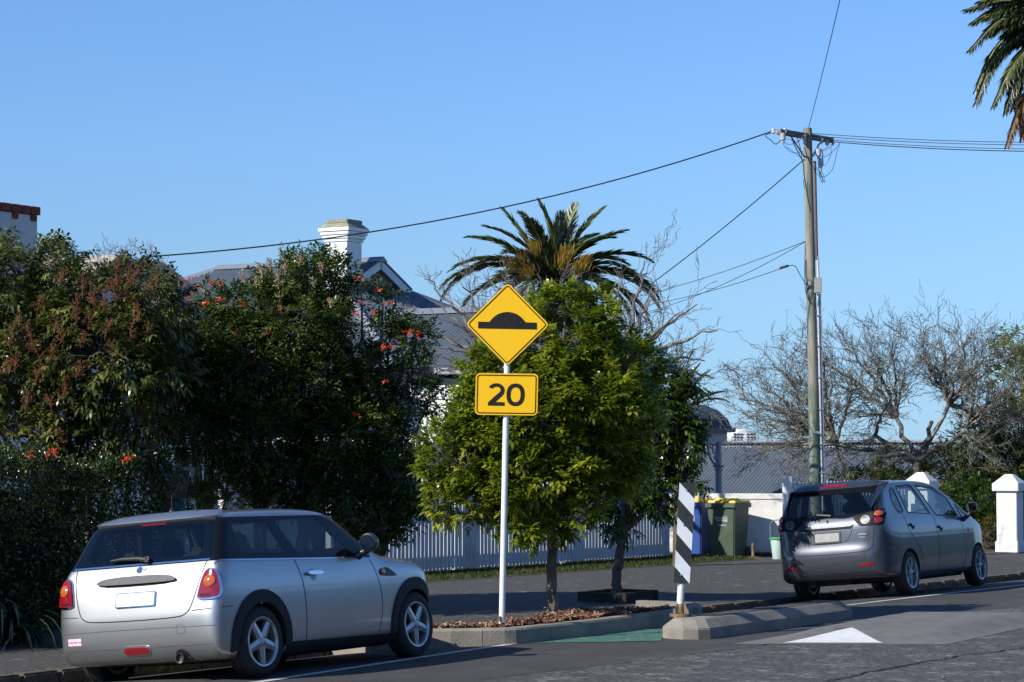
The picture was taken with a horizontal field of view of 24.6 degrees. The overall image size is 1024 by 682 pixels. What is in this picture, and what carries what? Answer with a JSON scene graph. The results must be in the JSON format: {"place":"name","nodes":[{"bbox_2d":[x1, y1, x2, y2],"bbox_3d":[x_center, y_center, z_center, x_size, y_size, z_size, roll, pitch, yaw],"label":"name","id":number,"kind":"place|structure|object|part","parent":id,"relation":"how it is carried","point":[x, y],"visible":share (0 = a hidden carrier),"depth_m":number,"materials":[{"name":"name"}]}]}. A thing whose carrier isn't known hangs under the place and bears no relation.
{"place":"outdoors","nodes":[
{"label":"outdoors","id":0,"kind":"place"},
{"bbox_2d":[160,499,184,512],"bbox_3d":[-4.050,2.382,27.886,0.359,1.128,0.161,0,-3,0],"label":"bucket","id":1,"kind":"object","parent":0,"point":[179,504],"visible":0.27,"depth_m":27.87,"materials":[{"name":"teal plastic"}]},
{"bbox_2d":[0,531,1023,674],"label":"footpath","id":2,"kind":"structure","parent":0,"point":[733,581],"depth_m":33.57,"materials":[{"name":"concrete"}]},
{"bbox_2d":[0,599,61,651],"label":"strap leaved plant","id":3,"kind":"object","parent":2,"relation":"on","point":[13,631],"visible":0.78,"depth_m":23.11,"materials":[{"name":"green plant"}]},
{"bbox_2d":[0,438,187,628],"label":"hedge","id":4,"kind":"object","parent":2,"relation":"on","point":[39,528],"visible":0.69,"depth_m":25.26,"materials":[{"name":"green plant"}]},
{"bbox_2d":[0,226,212,568],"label":"tree","id":5,"kind":"object","parent":2,"relation":"on","point":[44,368],"visible":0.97,"depth_m":26.41,"materials":[{"name":"green plant"}]},
{"bbox_2d":[0,202,227,547],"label":"tile roofed house","id":6,"kind":"structure","parent":2,"relation":"on","point":[22,219],"depth_m":40.08,"materials":[{"name":"red brick"}]},
{"bbox_2d":[150,467,194,512],"bbox_3d":[-4.023,2.393,27.516,0.400,1.826,0.460,-2,-3,31],"label":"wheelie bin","id":7,"kind":"object","parent":2,"relation":"on","point":[181,494],"visible":0.29,"depth_m":27.50,"materials":[{"name":"green plastic"}]},
{"bbox_2d":[185,469,259,509],"bbox_3d":[-3.664,2.381,28.525,1.498,1.756,0.976,3,-4,-43],"label":"garden shrub","id":8,"kind":"object","parent":2,"relation":"on","point":[203,493],"visible":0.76,"depth_m":28.45,"materials":[{"name":"green plant"}]},
{"bbox_2d":[230,469,328,511],"bbox_3d":[-2.908,2.381,29.127,1.380,1.815,0.984,-1,-3,14],"label":"garden shrub","id":9,"kind":"object","parent":2,"relation":"on","point":[270,505],"visible":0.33,"depth_m":28.93,"materials":[{"name":"green plant"}]},
{"bbox_2d":[109,238,456,555],"bbox_3d":[-2.830,1.015,28.996,4.333,4.580,2.691,0,-3,0],"label":"flowering shrub","id":10,"kind":"object","parent":2,"relation":"on","point":[348,402],"visible":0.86,"depth_m":28.61,"materials":[{"name":"green plant"}]},
{"bbox_2d":[313,458,465,550],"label":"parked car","id":11,"kind":"object","parent":2,"relation":"on","point":[416,489],"visible":0.02,"depth_m":44.08,"materials":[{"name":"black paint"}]},
{"bbox_2d":[183,219,735,551],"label":"villa","id":12,"kind":"object","parent":2,"relation":"on","point":[380,266],"visible":0.15,"depth_m":49.04,"materials":[{"name":"paint"}]},
{"bbox_2d":[444,436,466,467],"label":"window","id":13,"kind":"structure","parent":12,"relation":"in","point":[447,436],"depth_m":46.73,"materials":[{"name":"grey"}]},
{"bbox_2d":[326,482,665,570],"bbox_3d":[0.015,3.063,38.990,0.172,1.451,9.348,-2,-3,36],"label":"picket fence","id":14,"kind":"object","parent":2,"relation":"on","point":[440,550],"visible":0.16,"depth_m":38.24,"materials":[{"name":"paint"}]},
{"bbox_2d":[439,196,662,383],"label":"palm tree","id":15,"kind":"object","parent":2,"relation":"on","point":[552,253],"visible":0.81,"depth_m":59.91,"materials":[{"name":"green plant"}]},
{"bbox_2d":[444,606,674,625],"bbox_3d":[0.313,3.042,25.816,1.540,0.130,6.280,-2,-4,37],"label":"footpath infill","id":16,"kind":"object","parent":2,"relation":"on","point":[488,621],"visible":0.05,"depth_m":26.12,"materials":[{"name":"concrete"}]},
{"bbox_2d":[369,209,764,484],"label":"bare tree","id":17,"kind":"object","parent":2,"relation":"on","point":[473,336],"visible":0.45,"depth_m":41.72,"materials":[{"name":"brown plant"}]},
{"bbox_2d":[425,553,754,581],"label":"grass verge","id":18,"kind":"object","parent":2,"relation":"on","point":[477,572],"depth_m":38.52,"materials":[{"name":"green plant"}]},
{"bbox_2d":[577,588,657,603],"bbox_3d":[1.395,3.372,30.872,0.720,0.182,0.920,-2,-3,31],"label":"planter box","id":19,"kind":"object","parent":2,"relation":"on","point":[628,596],"visible":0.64,"depth_m":30.55,"materials":[{"name":"wood"}]},
{"bbox_2d":[593,330,715,592],"bbox_3d":[1.767,1.544,31.148,1.849,3.728,1.832,0,-3,0],"label":"street tree","id":20,"kind":"object","parent":19,"relation":"in","point":[689,428],"visible":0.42,"depth_m":30.80,"materials":[{"name":"green plant"}]},
{"bbox_2d":[663,478,669,555],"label":"fence end post","id":21,"kind":"object","parent":2,"relation":"on","point":[667,542],"visible":0.07,"depth_m":42.67,"materials":[{"name":"paint"}]},
{"bbox_2d":[668,342,730,565],"bbox_3d":[3.168,1.917,39.938,1.315,3.793,0.530,1,-3,-24],"label":"palm tree","id":22,"kind":"object","parent":2,"relation":"on","point":[676,514],"visible":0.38,"depth_m":39.83,"materials":[{"name":"green plant"}]},
{"bbox_2d":[691,498,710,554],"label":"wheelie bin","id":23,"kind":"object","parent":2,"relation":"on","point":[700,541],"visible":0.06,"depth_m":43.66,"materials":[{"name":"plastic"}]},
{"bbox_2d":[670,551,771,556],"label":"wall weeds","id":24,"kind":"object","parent":2,"relation":"on","point":[757,554],"depth_m":43.63,"materials":[{"name":"green plant"}]},
{"bbox_2d":[669,493,781,553],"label":"garden wall","id":25,"kind":"structure","parent":2,"relation":"on","point":[765,509],"depth_m":43.81,"materials":[{"name":"white paint"}]},
{"bbox_2d":[705,498,750,556],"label":"wheelie bin","id":26,"kind":"object","parent":2,"relation":"on","point":[728,522],"visible":1,"depth_m":43.06,"materials":[{"name":"plastic"}]},
{"bbox_2d":[769,520,780,558],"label":"bucket","id":27,"kind":"object","parent":2,"relation":"on","point":[775,547],"visible":0.73,"depth_m":42.36,"materials":[{"name":"plastic"}]},
{"bbox_2d":[782,476,792,514],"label":"gate post","id":28,"kind":"object","parent":2,"relation":"on","point":[787,485],"visible":0.4,"depth_m":43.64,"materials":[{"name":"white paint"}]},
{"bbox_2d":[765,128,840,484],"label":"utility pole","id":29,"kind":"object","parent":2,"relation":"on","point":[815,399],"visible":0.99,"depth_m":42.99,"materials":[{"name":"wood"}]},
{"bbox_2d":[143,131,770,256],"bbox_3d":[-0.579,-2.545,39.673,11.611,2.706,0.026,1,-3,-25],"label":"overhead cable","id":30,"kind":"object","parent":29,"relation":"attached to","point":[465,214],"visible":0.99,"depth_m":39.52,"materials":[{"name":"black plastic"}]},
{"bbox_2d":[625,159,804,302],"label":"overhead cable","id":31,"kind":"object","parent":29,"relation":"attached to","point":[722,228],"visible":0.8,"depth_m":45.65,"materials":[{"name":"black plastic"}]},
{"bbox_2d":[626,241,805,317],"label":"overhead cable","id":32,"kind":"object","parent":29,"relation":"attached to","point":[727,282],"visible":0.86,"depth_m":46.30,"materials":[{"name":"black plastic"}]},
{"bbox_2d":[628,241,804,298],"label":"overhead cable","id":33,"kind":"object","parent":29,"relation":"attached to","point":[727,270],"visible":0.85,"depth_m":46.48,"materials":[{"name":"black plastic"}]},
{"bbox_2d":[779,265,805,283],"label":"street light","id":34,"kind":"object","parent":29,"relation":"attached to","point":[784,266],"visible":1,"depth_m":42.73,"materials":[{"name":"black metal"}]},
{"bbox_2d":[630,269,778,307],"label":"overhead cable","id":35,"kind":"object","parent":34,"relation":"attached to","point":[712,290],"visible":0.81,"depth_m":46.45,"materials":[{"name":"black plastic"}]},
{"bbox_2d":[808,0,839,127],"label":"overhead cable","id":36,"kind":"object","parent":29,"relation":"attached to","point":[825,59],"visible":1,"depth_m":34.70,"materials":[{"name":"black plastic"}]},
{"bbox_2d":[812,133,1023,142],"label":"overhead cable","id":37,"kind":"object","parent":29,"relation":"attached to","point":[912,139],"visible":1,"depth_m":42.20,"materials":[{"name":"black plastic"}]},
{"bbox_2d":[816,136,1023,144],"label":"overhead cable","id":38,"kind":"object","parent":29,"relation":"attached to","point":[921,142],"visible":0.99,"depth_m":42.30,"materials":[{"name":"black plastic"}]},
{"bbox_2d":[830,139,1023,148],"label":"overhead cable","id":39,"kind":"object","parent":29,"relation":"attached to","point":[930,146],"visible":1,"depth_m":42.73,"materials":[{"name":"black plastic"}]},
{"bbox_2d":[835,141,1023,151],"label":"overhead cable","id":40,"kind":"object","parent":29,"relation":"attached to","point":[930,148],"visible":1,"depth_m":42.98,"materials":[{"name":"black plastic"}]},
{"bbox_2d":[793,480,906,500],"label":"picket fence","id":41,"kind":"object","parent":2,"relation":"on","point":[903,493],"visible":0.13,"depth_m":46.49,"materials":[{"name":"paint"}]},
{"bbox_2d":[706,286,1023,491],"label":"bare tree","id":42,"kind":"object","parent":2,"relation":"on","point":[969,381],"visible":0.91,"depth_m":49.83,"materials":[{"name":"brown plant"}]},
{"bbox_2d":[827,460,918,497],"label":"garden shrub","id":43,"kind":"object","parent":2,"relation":"on","point":[897,474],"visible":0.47,"depth_m":49.85,"materials":[{"name":"green plant"}]},
{"bbox_2d":[907,472,938,512],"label":"gate pillar","id":44,"kind":"structure","parent":2,"relation":"on","point":[914,504],"depth_m":47.26,"materials":[{"name":"paint"}]},
{"bbox_2d":[864,403,1023,540],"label":"hedge shrub","id":45,"kind":"object","parent":2,"relation":"on","point":[926,466],"visible":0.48,"depth_m":51.57,"materials":[{"name":"green plant"}]},
{"bbox_2d":[940,469,996,541],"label":"round shrub","id":46,"kind":"object","parent":2,"relation":"on","point":[985,504],"visible":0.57,"depth_m":48.15,"materials":[{"name":"green plant"}]},
{"bbox_2d":[977,515,996,548],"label":"shrub","id":47,"kind":"object","parent":2,"relation":"on","point":[988,537],"visible":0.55,"depth_m":47.41,"materials":[{"name":"green plant"}]},
{"bbox_2d":[979,323,1023,521],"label":"tall shrub","id":48,"kind":"object","parent":2,"relation":"on","point":[1016,357],"visible":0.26,"depth_m":52.84,"materials":[{"name":"green plant"}]},
{"bbox_2d":[992,474,1023,552],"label":"gate pillar","id":49,"kind":"structure","parent":2,"relation":"on","point":[1009,488],"depth_m":46.12,"materials":[{"name":"paint"}]},
{"bbox_2d":[0,0,1023,443],"label":"sky","id":50,"kind":"structure","parent":0,"point":[177,126],"materials":[{"name":"blue"}]},
{"bbox_2d":[106,580,1023,681],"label":"road","id":51,"kind":"structure","parent":0,"point":[767,663],"depth_m":21.37,"materials":[{"name":"grey asphalt"}]},
{"bbox_2d":[59,495,432,681],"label":"parked car","id":52,"kind":"object","parent":51,"relation":"on","point":[254,593],"visible":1,"depth_m":19.97,"materials":[{"name":"silver metal"}]},
{"bbox_3d":[-3.083,1.721,19.943,1.460,0.318,0.207,-7,-6,30],"label":"rear window","id":53,"kind":"part","parent":52,"relation":"part of","materials":[{"name":"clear glass"}]},
{"bbox_3d":[-2.162,1.673,20.023,0.131,0.327,0.695,-7,-6,30],"label":"side window","id":54,"kind":"part","parent":52,"relation":"part of","materials":[{"name":"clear glass"}]},
{"bbox_3d":[-1.745,1.722,20.707,0.158,0.392,1.060,-7,-6,30],"label":"door window","id":55,"kind":"part","parent":52,"relation":"part of","materials":[{"name":"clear glass"}]},
{"bbox_2d":[254,643,517,681],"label":"parking line","id":56,"kind":"object","parent":51,"relation":"on","point":[375,664],"visible":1,"depth_m":20.89,"materials":[{"name":"paint"}]},
{"bbox_2d":[0,571,1023,681],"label":"kerb","id":57,"kind":"structure","parent":51,"relation":"on","point":[72,674],"depth_m":30.16,"materials":[{"name":"grey concrete"}]},
{"bbox_2d":[6,572,1012,673],"bbox_3d":[2.009,3.363,29.753,0.361,0.106,28.624,-2,-3,33],"label":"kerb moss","id":58,"kind":"object","parent":57,"relation":"on","point":[717,601],"visible":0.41,"depth_m":30.92,"materials":[{"name":"green plant"}]},
{"bbox_2d":[330,600,701,654],"bbox_3d":[0.491,3.111,25.248,2.118,0.470,5.425,-3,-4,44],"label":"kerbed planter","id":59,"kind":"object","parent":51,"relation":"on","point":[572,622],"visible":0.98,"depth_m":23.99,"materials":[{"name":"concrete"}]},
{"bbox_2d":[467,284,546,626],"bbox_3d":[-0.046,1.198,23.704,0.810,3.542,0.084,0,-3,0],"label":"warning sign","id":60,"kind":"object","parent":59,"relation":"on","point":[507,324],"visible":0.98,"depth_m":23.71,"materials":[{"name":"metal"}]},
{"bbox_2d":[405,274,676,612],"bbox_3d":[0.432,1.171,25.510,1.995,3.855,3.335,-3,-4,44],"label":"street tree","id":61,"kind":"object","parent":59,"relation":"in","point":[569,454],"visible":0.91,"depth_m":25.11,"materials":[{"name":"green plant"}]},
{"bbox_2d":[530,626,662,642],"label":"cycle lane","id":62,"kind":"structure","parent":51,"relation":"on","point":[647,634],"depth_m":24.02,"materials":[{"name":"green paint"}]},
{"bbox_2d":[488,643,770,677],"bbox_3d":[1.186,2.898,21.382,0.123,0.001,4.670,-2,-4,37],"label":"tar seam","id":63,"kind":"object","parent":51,"relation":"on","point":[633,660],"visible":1,"depth_m":21.28,"materials":[{"name":"black asphalt"}]},
{"bbox_2d":[280,592,1021,677],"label":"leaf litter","id":64,"kind":"object","parent":51,"relation":"on","point":[671,654],"visible":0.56,"depth_m":22.86,"materials":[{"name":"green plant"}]},
{"bbox_2d":[663,600,852,639],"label":"traffic island","id":65,"kind":"structure","parent":51,"relation":"on","point":[736,622],"depth_m":24.90,"materials":[{"name":"concrete"}]},
{"bbox_2d":[669,482,695,616],"bbox_3d":[1.748,2.159,24.343,0.239,1.386,0.239,2,-3,-32],"label":"chevron marker","id":66,"kind":"object","parent":65,"relation":"on","point":[685,517],"visible":1,"depth_m":24.30,"materials":[{"name":"white paint"}]},
{"bbox_2d":[736,612,1023,644],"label":"speed hump","id":67,"kind":"object","parent":51,"relation":"on","point":[940,629],"visible":0.98,"depth_m":24.38,"materials":[{"name":"asphalt"}]},
{"bbox_2d":[785,628,881,642],"bbox_3d":[3.175,2.967,23.723,0.990,0.084,0.920,0,-3,0],"label":"road marking","id":68,"kind":"object","parent":67,"relation":"on","point":[850,635],"visible":1,"depth_m":23.55,"materials":[{"name":"paint"}]},
{"bbox_2d":[778,480,987,600],"bbox_3d":[5.249,2.756,33.007,2.057,1.584,4.085,-8,-6,31],"label":"parked car","id":69,"kind":"object","parent":51,"relation":"on","point":[854,532],"visible":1,"depth_m":31.55,"materials":[{"name":"grey paint"}]},
{"bbox_3d":[4.274,2.207,31.520,1.304,0.300,0.230,-8,-6,31],"label":"rear window","id":70,"kind":"part","parent":69,"relation":"part of","materials":[{"name":"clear glass"}]},
{"bbox_3d":[5.149,2.137,31.601,0.114,0.351,0.289,-8,-6,31],"label":"quarter window","id":71,"kind":"part","parent":69,"relation":"part of","materials":[{"name":"black glass"}]},
{"bbox_3d":[5.469,2.164,32.136,0.155,0.438,0.893,-8,-6,31],"label":"rear door window","id":72,"kind":"part","parent":69,"relation":"part of","materials":[{"name":"black glass"}]},
{"bbox_3d":[5.932,2.236,32.857,0.159,0.482,1.176,-8,-6,31],"label":"front door window","id":73,"kind":"part","parent":69,"relation":"part of","materials":[{"name":"black glass"}]},
{"bbox_2d":[824,647,1022,681],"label":"tar seam","id":74,"kind":"object","parent":51,"relation":"on","point":[911,663],"visible":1,"depth_m":20.77,"materials":[{"name":"black asphalt"}]},
{"bbox_2d":[849,584,1023,604],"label":"parking line","id":75,"kind":"object","parent":51,"relation":"on","point":[938,594],"visible":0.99,"depth_m":31.47,"materials":[{"name":"paint"}]},
{"bbox_2d":[962,0,1023,150],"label":"palm tree","id":76,"kind":"object","parent":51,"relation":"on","point":[1011,38],"visible":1,"depth_m":38.05,"materials":[{"name":"green plant"}]},
{"bbox_2d":[749,543,760,557],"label":"wooden post","id":77,"kind":"object","parent":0,"point":[753,549],"visible":0.91,"depth_m":42.84,"materials":[{"name":"wood"}]},
{"label":"ground","id":78,"kind":"structure","parent":0,"visible":0},
{"bbox_2d":[727,429,755,443],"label":"building","id":79,"kind":"structure","parent":78,"relation":"on","point":[739,436],"depth_m":619.52,"materials":[{"name":"grey"}]},
{"bbox_2d":[655,440,1020,514],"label":"house","id":80,"kind":"structure","parent":78,"relation":"on","point":[757,481],"depth_m":59.02,"materials":[{"name":"grey"}]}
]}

